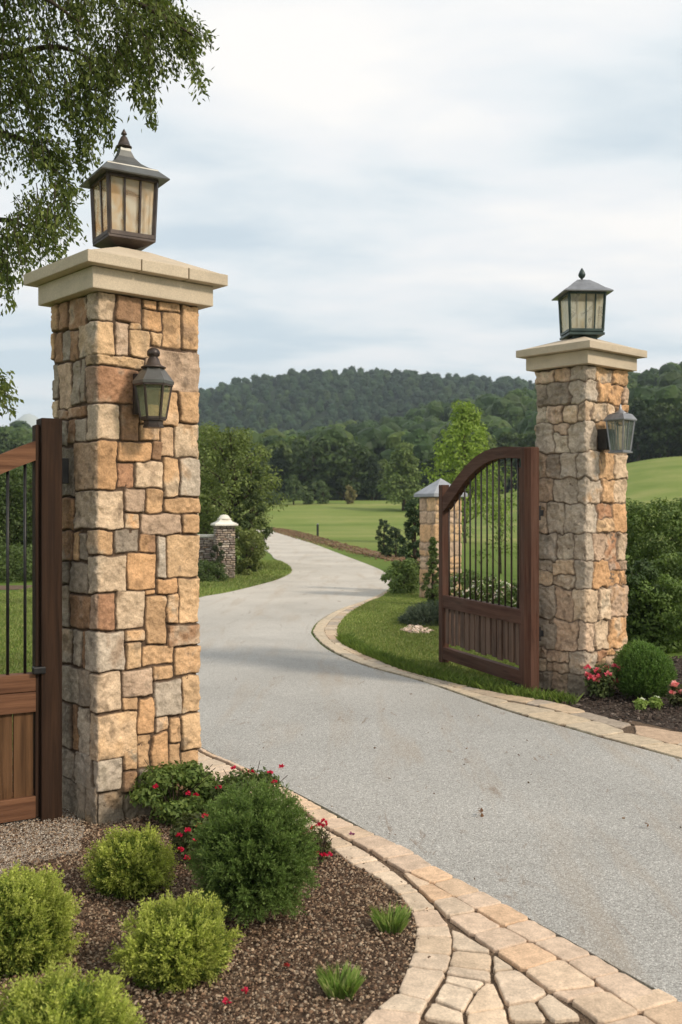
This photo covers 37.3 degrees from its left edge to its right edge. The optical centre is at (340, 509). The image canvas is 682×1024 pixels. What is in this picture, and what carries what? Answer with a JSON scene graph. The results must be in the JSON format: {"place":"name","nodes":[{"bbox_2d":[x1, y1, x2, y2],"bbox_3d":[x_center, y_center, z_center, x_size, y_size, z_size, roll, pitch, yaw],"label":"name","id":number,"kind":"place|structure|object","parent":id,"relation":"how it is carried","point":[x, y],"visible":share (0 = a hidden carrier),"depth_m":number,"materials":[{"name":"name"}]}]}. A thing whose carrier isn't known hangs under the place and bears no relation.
{"place":"outdoors","nodes":[
{"label":"outdoors","id":0,"kind":"place"},
{"bbox_2d":[0,585,31,589],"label":"path","id":1,"kind":"structure","parent":0,"point":[2,587],"depth_m":19.67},
{"bbox_2d":[8,413,38,426],"bbox_3d":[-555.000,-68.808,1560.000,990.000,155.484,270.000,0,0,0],"label":"mountain","id":2,"kind":"structure","parent":0,"point":[30,419],"depth_m":1531.83,"materials":[{"name":"white"}]},
{"bbox_2d":[0,807,84,874],"bbox_3d":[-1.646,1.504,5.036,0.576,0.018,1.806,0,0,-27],"label":"gravel","id":3,"kind":"structure","parent":0,"point":[25,827],"depth_m":4.63,"materials":[{"name":"gravel"}]},
{"bbox_2d":[0,559,291,602],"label":"lawn grass","id":4,"kind":"structure","parent":0,"point":[271,570],"depth_m":21.24,"materials":[{"name":"green plant"}]},
{"bbox_2d":[0,750,415,1023],"bbox_3d":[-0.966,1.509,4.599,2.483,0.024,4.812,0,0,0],"label":"mulch","id":5,"kind":"object","parent":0,"point":[295,973],"visible":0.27,"depth_m":3.55,"materials":[{"name":"brown wood"}]},
{"bbox_2d":[0,859,88,983],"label":"golden shrub","id":6,"kind":"object","parent":5,"relation":"on","point":[35,919],"visible":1,"depth_m":3.31,"materials":[{"name":"green plant"}]},
{"bbox_2d":[0,953,147,1023],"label":"golden shrub","id":7,"kind":"object","parent":5,"relation":"on","point":[58,997],"visible":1,"depth_m":2.69,"materials":[{"name":"green plant"}]},
{"bbox_2d":[24,247,227,827],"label":"gate pillar","id":8,"kind":"structure","parent":5,"relation":"on","point":[131,648],"depth_m":4.99,"materials":[{"name":"stone"}]},
{"bbox_2d":[0,418,68,823],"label":"driveway gate","id":9,"kind":"structure","parent":8,"relation":"attached to","point":[31,702],"depth_m":4.89,"materials":[{"name":"brown wood"}]},
{"bbox_2d":[79,129,169,250],"bbox_3d":[-1.119,-1.638,5.216,0.360,0.650,0.360,0,0,-32],"label":"pillar lantern","id":10,"kind":"object","parent":8,"relation":"on","point":[124,172],"visible":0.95,"depth_m":5.16,"materials":[{"name":"brown metal"}]},
{"bbox_2d":[133,347,173,428],"bbox_3d":[-0.916,-0.587,4.893,0.172,0.388,0.232,0,0,-42],"label":"wall lantern","id":11,"kind":"object","parent":8,"relation":"attached to","point":[152,373],"depth_m":4.85,"materials":[{"name":"brown metal"}]},
{"bbox_2d":[77,822,182,901],"bbox_3d":[-0.834,1.400,4.029,0.370,0.299,0.408,0,0,-42],"label":"golden shrub","id":12,"kind":"object","parent":5,"relation":"on","point":[127,864],"visible":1,"depth_m":3.95,"materials":[{"name":"green plant"}]},
{"bbox_2d":[125,759,220,826],"bbox_3d":[-0.801,1.372,4.892,0.499,0.312,0.457,0,0,0],"label":"rose bush","id":13,"kind":"object","parent":5,"relation":"on","point":[196,780],"visible":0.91,"depth_m":4.83,"materials":[{"name":"green plant"}]},
{"bbox_2d":[103,888,244,995],"bbox_3d":[-0.541,1.391,3.287,0.410,0.309,0.411,0,0,28],"label":"golden shrub","id":14,"kind":"object","parent":5,"relation":"on","point":[180,942],"visible":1,"depth_m":3.20,"materials":[{"name":"green plant"}]},
{"bbox_2d":[169,811,210,862],"bbox_3d":[-0.631,1.407,4.316,0.219,0.230,0.266,0,0,0],"label":"rose bush","id":15,"kind":"object","parent":5,"relation":"on","point":[180,835],"visible":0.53,"depth_m":4.29,"materials":[{"name":"green plant"}]},
{"bbox_2d":[209,762,287,805],"bbox_3d":[-0.444,1.362,4.794,0.383,0.320,0.380,0,0,0],"label":"rose bush","id":16,"kind":"object","parent":5,"relation":"on","point":[219,787],"visible":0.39,"depth_m":4.78,"materials":[{"name":"green plant"}]},
{"bbox_2d":[180,775,322,927],"bbox_3d":[-0.324,1.253,3.728,0.522,0.540,0.520,0,0,0],"label":"round shrub","id":17,"kind":"object","parent":5,"relation":"on","point":[254,859],"visible":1,"depth_m":3.62,"materials":[{"name":"green plant"}]},
{"bbox_2d":[310,818,332,864],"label":"rose bush","id":18,"kind":"object","parent":5,"relation":"on","point":[324,852],"visible":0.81,"depth_m":4.31,"materials":[{"name":"green plant"}]},
{"bbox_2d":[314,960,367,999],"bbox_3d":[-0.002,1.474,3.167,0.170,0.088,0.175,0,0,0],"label":"grass tuft","id":19,"kind":"object","parent":5,"relation":"on","point":[332,985],"visible":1,"depth_m":3.14,"materials":[{"name":"green plant"}]},
{"bbox_2d":[368,903,412,934],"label":"grass tuft","id":20,"kind":"object","parent":5,"relation":"on","point":[397,921],"visible":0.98,"depth_m":3.61,"materials":[{"name":"green plant"}]},
{"bbox_2d":[0,383,681,899],"bbox_3d":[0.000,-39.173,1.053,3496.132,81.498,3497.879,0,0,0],"label":"ground","id":21,"kind":"structure","parent":0,"point":[354,523],"depth_m":96.57,"materials":[{"name":"green plant"}]},
{"bbox_2d":[0,431,14,446],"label":"broadleaf tree","id":22,"kind":"object","parent":21,"relation":"on","point":[4,437],"visible":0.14,"depth_m":139.38,"materials":[{"name":"green plant"}]},
{"bbox_2d":[0,473,21,544],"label":"hedge tree","id":23,"kind":"object","parent":21,"relation":"on","point":[1,498],"visible":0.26,"depth_m":23.63,"materials":[{"name":"green plant"}]},
{"bbox_2d":[0,591,31,782],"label":"lawn grass","id":24,"kind":"structure","parent":21,"relation":"on","point":[15,618],"depth_m":12.19,"materials":[{"name":"green plant"}]},
{"bbox_2d":[0,462,31,572],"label":"hedge tree","id":25,"kind":"object","parent":21,"relation":"on","point":[17,476],"visible":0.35,"depth_m":23.30,"materials":[{"name":"green plant"}]},
{"bbox_2d":[0,542,31,582],"bbox_3d":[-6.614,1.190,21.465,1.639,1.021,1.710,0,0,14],"label":"path bush","id":26,"kind":"object","parent":21,"relation":"on","point":[14,570],"visible":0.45,"depth_m":21.19,"materials":[{"name":"green plant"}]},
{"bbox_2d":[0,439,31,490],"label":"broadleaf tree","id":27,"kind":"object","parent":21,"relation":"on","point":[13,443],"visible":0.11,"depth_m":135.56,"materials":[{"name":"green plant"}]},
{"bbox_2d":[1,463,31,563],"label":"hedge tree","id":28,"kind":"object","parent":21,"relation":"on","point":[20,508],"visible":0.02,"depth_m":24.60,"materials":[{"name":"green plant"}]},
{"bbox_2d":[0,0,219,421],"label":"overhanging tree","id":29,"kind":"object","parent":21,"relation":"on","point":[123,58],"visible":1,"depth_m":6.28,"materials":[{"name":"green plant"}]},
{"bbox_2d":[198,534,213,577],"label":"stone wall","id":30,"kind":"structure","parent":21,"relation":"on","point":[206,548],"depth_m":22.48,"materials":[{"name":"grey stone"}]},
{"bbox_2d":[198,559,228,581],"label":"leafy bush","id":31,"kind":"object","parent":21,"relation":"on","point":[205,566],"visible":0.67,"depth_m":21.14,"materials":[{"name":"green plant"}]},
{"bbox_2d":[210,542,224,579],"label":"leafy bush","id":32,"kind":"object","parent":21,"relation":"on","point":[220,557],"visible":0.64,"depth_m":21.57,"materials":[{"name":"green plant"}]},
{"bbox_2d":[211,515,237,577],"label":"stone pillar","id":33,"kind":"structure","parent":21,"relation":"on","point":[224,529],"depth_m":22.09,"materials":[{"name":"grey stone"}]},
{"bbox_2d":[197,421,255,537],"bbox_3d":[-3.828,-0.392,28.035,2.751,4.049,2.895,0,0,18],"label":"broad tree","id":34,"kind":"object","parent":21,"relation":"on","point":[199,440],"visible":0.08,"depth_m":27.68,"materials":[{"name":"green plant"}]},
{"bbox_2d":[197,426,291,567],"bbox_3d":[-2.831,-0.259,26.037,2.674,3.782,2.697,0,0,41],"label":"broad tree","id":35,"kind":"object","parent":21,"relation":"on","point":[233,444],"visible":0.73,"depth_m":25.69,"materials":[{"name":"green plant"}]},
{"bbox_2d":[234,526,268,575],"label":"leafy bush","id":36,"kind":"object","parent":21,"relation":"on","point":[241,565],"visible":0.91,"depth_m":23.26,"materials":[{"name":"green plant"}]},
{"bbox_2d":[236,456,268,494],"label":"broadleaf tree","id":37,"kind":"object","parent":21,"relation":"on","point":[253,473],"visible":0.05,"depth_m":142.53,"materials":[{"name":"green plant"}]},
{"bbox_2d":[230,465,275,569],"bbox_3d":[-2.257,0.246,25.549,1.148,2.772,1.153,0,0,-45],"label":"broad tree","id":38,"kind":"object","parent":21,"relation":"on","point":[250,517],"visible":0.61,"depth_m":25.39,"materials":[{"name":"green plant"}]},
{"bbox_2d":[262,490,278,505],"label":"meadow bush","id":39,"kind":"object","parent":21,"relation":"on","point":[268,501],"visible":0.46,"depth_m":120.61,"materials":[{"name":"green plant"}]},
{"bbox_2d":[252,439,291,499],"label":"broadleaf tree","id":40,"kind":"object","parent":21,"relation":"on","point":[281,444],"visible":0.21,"depth_m":147.70,"materials":[{"name":"green plant"}]},
{"bbox_2d":[261,446,294,494],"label":"conifer tree","id":41,"kind":"object","parent":21,"relation":"on","point":[276,459],"visible":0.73,"depth_m":142.26,"materials":[{"name":"green plant"}]},
{"bbox_2d":[267,491,289,504],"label":"meadow bush","id":42,"kind":"object","parent":21,"relation":"on","point":[277,494],"visible":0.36,"depth_m":121.60,"materials":[{"name":"green plant"}]},
{"bbox_2d":[284,474,304,504],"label":"bushy tree","id":43,"kind":"object","parent":21,"relation":"on","point":[291,492],"visible":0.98,"depth_m":121.63,"materials":[{"name":"green plant"}]},
{"bbox_2d":[282,445,324,497],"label":"broadleaf tree","id":44,"kind":"object","parent":21,"relation":"on","point":[289,457],"visible":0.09,"depth_m":148.64,"materials":[{"name":"green plant"}]},
{"bbox_2d":[301,490,314,503],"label":"meadow bush","id":45,"kind":"object","parent":21,"relation":"on","point":[306,497],"visible":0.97,"depth_m":122.66,"materials":[{"name":"green plant"}]},
{"bbox_2d":[283,435,345,498],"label":"broadleaf tree","id":46,"kind":"object","parent":21,"relation":"on","point":[317,449],"visible":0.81,"depth_m":140.44,"materials":[{"name":"green plant"}]},
{"bbox_2d":[300,453,330,499],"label":"broadleaf tree","id":47,"kind":"object","parent":21,"relation":"on","point":[316,458],"visible":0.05,"depth_m":148.07,"materials":[{"name":"green plant"}]},
{"bbox_2d":[312,480,331,503],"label":"meadow bush","id":48,"kind":"object","parent":21,"relation":"on","point":[322,500],"visible":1,"depth_m":123.69,"materials":[{"name":"green plant"}]},
{"bbox_2d":[0,361,681,491],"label":"woodland","id":49,"kind":"object","parent":21,"relation":"on","point":[420,427],"visible":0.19,"depth_m":191.73,"materials":[{"name":"green plant"}]},
{"bbox_2d":[311,439,375,500],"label":"broadleaf tree","id":50,"kind":"object","parent":21,"relation":"on","point":[341,457],"visible":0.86,"depth_m":140.19,"materials":[{"name":"green plant"}]},
{"bbox_2d":[272,527,419,562],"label":"mulch strip","id":51,"kind":"object","parent":21,"relation":"on","point":[367,551],"visible":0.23,"depth_m":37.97,"materials":[{"name":"brown wood"}]},
{"bbox_2d":[375,518,389,555],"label":"dark cypress","id":52,"kind":"object","parent":51,"relation":"on","point":[379,534],"visible":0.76,"depth_m":32.94,"materials":[{"name":"green plant"}]},
{"bbox_2d":[381,526,410,556],"bbox_3d":[1.757,1.068,31.988,0.929,1.126,0.951,0,0,-5],"label":"dark cypress","id":53,"kind":"object","parent":51,"relation":"on","point":[394,534],"visible":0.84,"depth_m":31.93,"materials":[{"name":"green plant"}]},
{"bbox_2d":[345,485,357,503],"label":"meadow bush","id":54,"kind":"object","parent":21,"relation":"on","point":[349,498],"visible":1,"depth_m":123.88,"materials":[{"name":"green plant"}]},
{"bbox_2d":[327,447,377,498],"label":"broadleaf tree","id":55,"kind":"object","parent":21,"relation":"on","point":[368,455],"visible":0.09,"depth_m":147.20,"materials":[{"name":"green plant"}]},
{"bbox_2d":[198,366,534,436],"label":"woodland","id":56,"kind":"object","parent":21,"relation":"on","point":[319,391],"visible":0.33,"depth_m":551.27,"materials":[{"name":"green plant"}]},
{"bbox_2d":[360,454,380,500],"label":"conifer tree","id":57,"kind":"object","parent":21,"relation":"on","point":[371,489],"visible":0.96,"depth_m":140.63,"materials":[{"name":"green plant"}]},
{"bbox_2d":[358,458,388,499],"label":"broadleaf tree","id":58,"kind":"object","parent":21,"relation":"on","point":[382,464],"visible":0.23,"depth_m":146.42,"materials":[{"name":"green plant"}]},
{"bbox_2d":[380,557,419,593],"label":"leafy bush","id":59,"kind":"object","parent":21,"relation":"on","point":[410,569],"visible":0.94,"depth_m":18.08,"materials":[{"name":"green plant"}]},
{"bbox_2d":[376,440,425,510],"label":"meadow tree","id":60,"kind":"object","parent":21,"relation":"on","point":[404,479],"visible":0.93,"depth_m":111.23,"materials":[{"name":"green plant"}]},
{"bbox_2d":[398,498,420,584],"bbox_3d":[1.356,0.702,18.578,0.622,1.858,0.721,0,0,44],"label":"dark cypress","id":61,"kind":"object","parent":21,"relation":"on","point":[412,513],"visible":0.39,"depth_m":18.53,"materials":[{"name":"green plant"}]},
{"bbox_2d":[400,624,433,633],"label":"landscape rocks","id":62,"kind":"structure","parent":21,"relation":"on","point":[408,628],"depth_m":12.58,"materials":[{"name":"beige stone"}]},
{"bbox_2d":[397,600,438,625],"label":"groundcover shrub","id":63,"kind":"object","parent":21,"relation":"on","point":[414,614],"visible":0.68,"depth_m":13.22,"materials":[{"name":"green plant"}]},
{"bbox_2d":[199,751,642,1023],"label":"paver bedding","id":64,"kind":"object","parent":21,"relation":"on","point":[584,1019],"visible":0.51,"depth_m":3.27,"materials":[{"name":"brown sand"}]},
{"bbox_2d":[420,537,438,602],"bbox_3d":[1.452,1.020,15.918,0.382,1.220,0.368,0,0,28],"label":"dwarf conifer","id":65,"kind":"object","parent":21,"relation":"on","point":[433,594],"visible":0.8,"depth_m":15.86,"materials":[{"name":"green plant"}]},
{"bbox_2d":[197,748,681,1023],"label":"paver border","id":66,"kind":"object","parent":21,"relation":"on","point":[550,962],"visible":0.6,"depth_m":3.35,"materials":[{"name":"stone"}]},
{"bbox_2d":[422,435,456,485],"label":"conifer tree","id":67,"kind":"object","parent":21,"relation":"on","point":[425,480],"visible":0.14,"depth_m":142.56,"materials":[{"name":"green plant"}]},
{"bbox_2d":[419,454,459,481],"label":"broadleaf tree","id":68,"kind":"object","parent":21,"relation":"on","point":[428,462],"visible":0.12,"depth_m":145.57,"materials":[{"name":"green plant"}]},
{"bbox_2d":[414,478,467,597],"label":"stone pillar","id":69,"kind":"structure","parent":21,"relation":"on","point":[428,495],"depth_m":17.11,"materials":[{"name":"grey stone"}]},
{"bbox_2d":[335,585,552,701],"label":"lawn grass","id":70,"kind":"structure","parent":21,"relation":"on","point":[369,622],"depth_m":12.19,"materials":[{"name":"green plant"}]},
{"bbox_2d":[334,632,584,704],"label":"lawn grass","id":71,"kind":"structure","parent":21,"relation":"on","point":[377,653],"depth_m":8.94,"materials":[{"name":"green plant"}]},
{"bbox_2d":[434,569,485,607],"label":"flowering shrub","id":72,"kind":"object","parent":21,"relation":"on","point":[456,580],"visible":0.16,"depth_m":13.42,"materials":[{"name":"green plant"}]},
{"bbox_2d":[416,399,513,542],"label":"bright tree","id":73,"kind":"object","parent":21,"relation":"on","point":[464,422],"visible":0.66,"depth_m":45.61,"materials":[{"name":"green plant"}]},
{"bbox_2d":[456,434,510,496],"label":"broadleaf tree","id":74,"kind":"object","parent":21,"relation":"on","point":[492,442],"visible":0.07,"depth_m":139.07,"materials":[{"name":"green plant"}]},
{"bbox_2d":[460,573,516,601],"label":"flowering shrub","id":75,"kind":"object","parent":21,"relation":"on","point":[483,583],"visible":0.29,"depth_m":12.95,"materials":[{"name":"green plant"}]},
{"bbox_2d":[462,463,516,573],"bbox_3d":[3.779,0.264,24.014,1.757,2.734,1.723,0,0,-28],"label":"leafy tree","id":76,"kind":"object","parent":21,"relation":"on","point":[495,502],"visible":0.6,"depth_m":23.95,"materials":[{"name":"green plant"}]},
{"bbox_2d":[439,446,543,690],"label":"driveway gate","id":77,"kind":"structure","parent":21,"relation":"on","point":[498,631],"depth_m":8.86,"materials":[{"name":"brown wood"}]},
{"bbox_2d":[313,633,679,753],"bbox_3d":[2.751,1.521,7.493,3.421,0.001,22.786,0,0,-18],"label":"border bedding","id":78,"kind":"object","parent":21,"relation":"on","point":[630,729],"visible":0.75,"depth_m":7.08,"materials":[{"name":"beige stone"}]},
{"bbox_2d":[313,590,681,758],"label":"stone border","id":79,"kind":"object","parent":21,"relation":"on","point":[664,742],"visible":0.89,"depth_m":7.65,"materials":[{"name":"beige stone"}]},
{"bbox_2d":[482,582,516,606],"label":"flowering shrub","id":80,"kind":"object","parent":21,"relation":"on","point":[508,597],"visible":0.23,"depth_m":12.49,"materials":[{"name":"green plant"}]},
{"bbox_2d":[489,431,535,490],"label":"broadleaf tree","id":81,"kind":"object","parent":21,"relation":"on","point":[515,439],"visible":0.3,"depth_m":141.56,"materials":[{"name":"green plant"}]},
{"bbox_2d":[519,427,535,461],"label":"broadleaf tree","id":82,"kind":"object","parent":21,"relation":"on","point":[529,437],"visible":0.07,"depth_m":139.60,"materials":[{"name":"green plant"}]},
{"bbox_2d":[625,397,660,461],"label":"conifer tree","id":83,"kind":"object","parent":21,"relation":"on","point":[637,410],"visible":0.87,"depth_m":136.09,"materials":[{"name":"green plant"}]},
{"bbox_2d":[626,397,663,462],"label":"broadleaf tree","id":84,"kind":"object","parent":21,"relation":"on","point":[651,456],"visible":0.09,"depth_m":141.10,"materials":[{"name":"green plant"}]},
{"bbox_2d":[625,558,666,645],"bbox_3d":[3.228,1.088,11.173,0.866,1.084,0.860,0,0,-14],"label":"leafy bush","id":85,"kind":"object","parent":21,"relation":"on","point":[643,573],"visible":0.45,"depth_m":10.98,"materials":[{"name":"green plant"}]},
{"bbox_2d":[625,497,681,618],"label":"bush","id":86,"kind":"object","parent":21,"relation":"on","point":[638,528],"visible":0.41,"depth_m":12.88,"materials":[{"name":"green plant"}]},
{"bbox_2d":[626,574,681,652],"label":"leafy bush","id":87,"kind":"object","parent":21,"relation":"on","point":[669,635],"visible":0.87,"depth_m":10.79,"materials":[{"name":"green plant"}]},
{"bbox_2d":[640,401,681,456],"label":"broadleaf tree","id":88,"kind":"object","parent":21,"relation":"on","point":[664,448],"visible":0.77,"depth_m":135.76,"materials":[{"name":"green plant"}]},
{"bbox_2d":[643,404,681,457],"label":"broadleaf tree","id":89,"kind":"object","parent":21,"relation":"on","point":[670,454],"visible":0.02,"depth_m":143.32,"materials":[{"name":"green plant"}]},
{"bbox_2d":[651,552,681,638],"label":"bush","id":90,"kind":"object","parent":21,"relation":"on","point":[668,566],"visible":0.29,"depth_m":11.95,"materials":[{"name":"green plant"}]},
{"bbox_2d":[661,398,681,456],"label":"broadleaf tree","id":91,"kind":"object","parent":21,"relation":"on","point":[675,421],"visible":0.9,"depth_m":133.99,"materials":[{"name":"green plant"}]},
{"bbox_2d":[0,0,681,426],"label":"sky","id":92,"kind":"structure","parent":0,"point":[389,185],"materials":[{"name":"white"}]},
{"bbox_2d":[196,529,681,1001],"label":"driveway","id":93,"kind":"structure","parent":0,"point":[589,869],"depth_m":5.87,"materials":[{"name":"grey asphalt"}]},
{"bbox_2d":[259,715,681,908],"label":"leaf litter","id":94,"kind":"object","parent":93,"relation":"on","point":[528,782],"visible":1,"depth_m":5.65,"materials":[{"name":"brown plant"}]},
{"bbox_2d":[506,656,681,731],"bbox_3d":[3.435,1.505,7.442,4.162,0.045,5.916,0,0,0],"label":"mulch","id":95,"kind":"object","parent":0,"point":[617,711],"visible":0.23,"depth_m":7.69,"materials":[{"name":"brown wood"}]},
{"bbox_2d":[516,336,646,696],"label":"gate pillar","id":96,"kind":"structure","parent":95,"relation":"on","point":[581,383],"depth_m":8.34,"materials":[{"name":"stone"}]},
{"bbox_2d":[552,268,613,339],"bbox_3d":[2.038,-1.726,8.556,0.414,0.634,0.414,0,0,-3],"label":"pillar lantern","id":97,"kind":"object","parent":96,"relation":"on","point":[582,290],"visible":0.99,"depth_m":8.43,"materials":[{"name":"brown metal"}]},
{"bbox_2d":[597,404,636,453],"bbox_3d":[2.239,-0.654,8.223,0.190,0.401,0.265,0,0,-42],"label":"wall lantern","id":98,"kind":"object","parent":96,"relation":"attached to","point":[606,439],"depth_m":8.19,"materials":[{"name":"black metal"}]},
{"bbox_2d":[583,663,623,698],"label":"rose bush","id":99,"kind":"object","parent":95,"relation":"on","point":[597,676],"visible":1,"depth_m":8.04,"materials":[{"name":"green plant"}]},
{"bbox_2d":[632,696,649,711],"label":"bedding plant","id":100,"kind":"object","parent":95,"relation":"on","point":[640,703],"visible":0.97,"depth_m":7.60,"materials":[{"name":"green plant"}]},
{"bbox_2d":[611,639,677,698],"bbox_3d":[2.429,1.278,8.098,0.529,0.491,0.540,0,0,0],"label":"round conifer","id":101,"kind":"object","parent":95,"relation":"on","point":[647,668],"visible":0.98,"depth_m":7.96,"materials":[{"name":"green plant"}]},
{"bbox_2d":[648,695,664,709],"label":"bedding plant","id":102,"kind":"object","parent":95,"relation":"on","point":[655,702],"visible":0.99,"depth_m":7.67,"materials":[{"name":"green plant"}]},
{"bbox_2d":[664,680,681,706],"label":"rose bush","id":103,"kind":"object","parent":95,"relation":"on","point":[674,692],"visible":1,"depth_m":7.71,"materials":[{"name":"pink plant"}]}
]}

